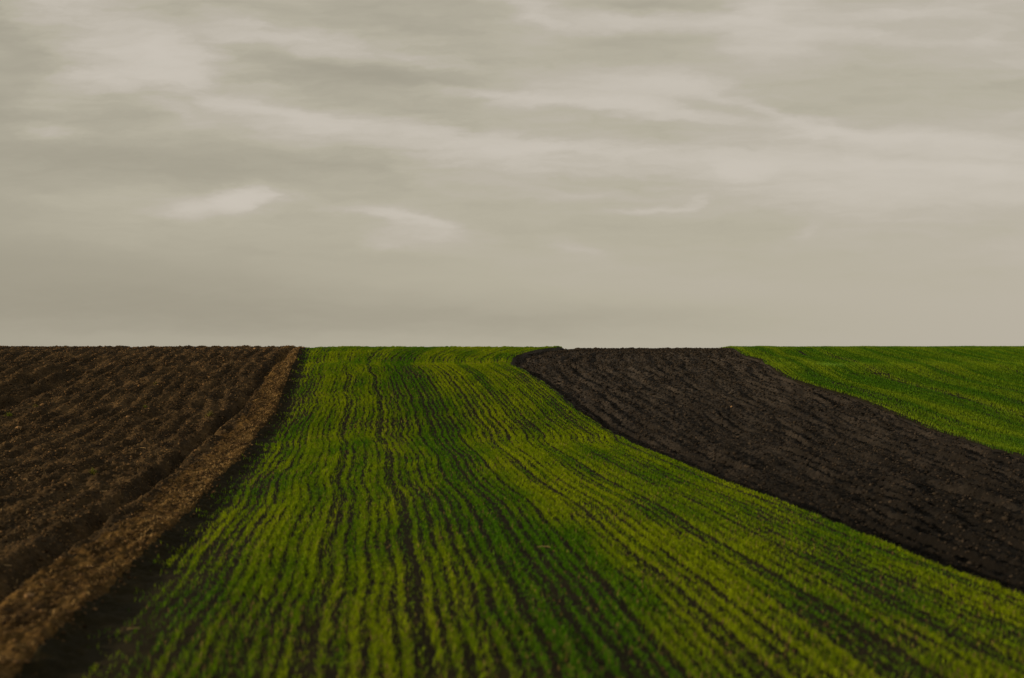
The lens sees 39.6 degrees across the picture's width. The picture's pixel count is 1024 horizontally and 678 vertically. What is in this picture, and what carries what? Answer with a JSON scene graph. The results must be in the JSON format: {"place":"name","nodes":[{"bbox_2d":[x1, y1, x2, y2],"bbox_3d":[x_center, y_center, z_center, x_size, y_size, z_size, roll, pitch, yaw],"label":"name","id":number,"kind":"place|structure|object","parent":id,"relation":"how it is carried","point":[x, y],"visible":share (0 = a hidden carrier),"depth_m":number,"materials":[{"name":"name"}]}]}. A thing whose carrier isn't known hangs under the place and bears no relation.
{"place":"outdoors","nodes":[
{"label":"outdoors","id":0,"kind":"place"},
{"bbox_2d":[0,345,283,600],"bbox_3d":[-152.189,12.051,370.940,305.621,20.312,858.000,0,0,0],"label":"ploughed field","id":1,"kind":"structure","parent":0,"point":[111,517],"depth_m":59.59,"materials":[{"name":"brown soil"}]},
{"bbox_2d":[0,345,303,677],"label":"clods","id":2,"kind":"object","parent":1,"relation":"on","point":[8,618],"visible":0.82,"depth_m":55.28,"materials":[{"name":"soil"}]},
{"bbox_2d":[0,345,300,677],"bbox_3d":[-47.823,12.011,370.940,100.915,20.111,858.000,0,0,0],"label":"track","id":3,"kind":"structure","parent":0,"point":[38,632],"depth_m":26.16,"materials":[{"name":"soil"}]},
{"bbox_2d":[24,593,33,597],"bbox_3d":[-7.541,4.009,22.219,0.150,0.081,0.103,0,0,-24],"label":"clod","id":4,"kind":"object","parent":3,"relation":"on","point":[28,595],"visible":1,"depth_m":22.19,"materials":[{"name":"soil"}]},
{"bbox_2d":[0,0,1023,348],"label":"sky","id":5,"kind":"structure","parent":0,"point":[568,174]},
{"bbox_2d":[14,346,1023,677],"bbox_3d":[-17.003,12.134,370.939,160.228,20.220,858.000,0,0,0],"label":"crop field","id":6,"kind":"structure","parent":0,"point":[72,657],"depth_m":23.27,"materials":[{"name":"green plant"}]},
{"bbox_2d":[510,347,1023,594],"bbox_3d":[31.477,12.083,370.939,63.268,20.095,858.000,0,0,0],"label":"ploughed field","id":7,"kind":"structure","parent":0,"point":[928,540],"depth_m":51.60,"materials":[{"name":"soil"}]},
{"bbox_2d":[722,345,1023,456],"bbox_3d":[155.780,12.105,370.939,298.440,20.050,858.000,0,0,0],"label":"crop field","id":8,"kind":"structure","parent":0,"point":[802,382],"depth_m":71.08,"materials":[{"name":"green plant"}]}
]}

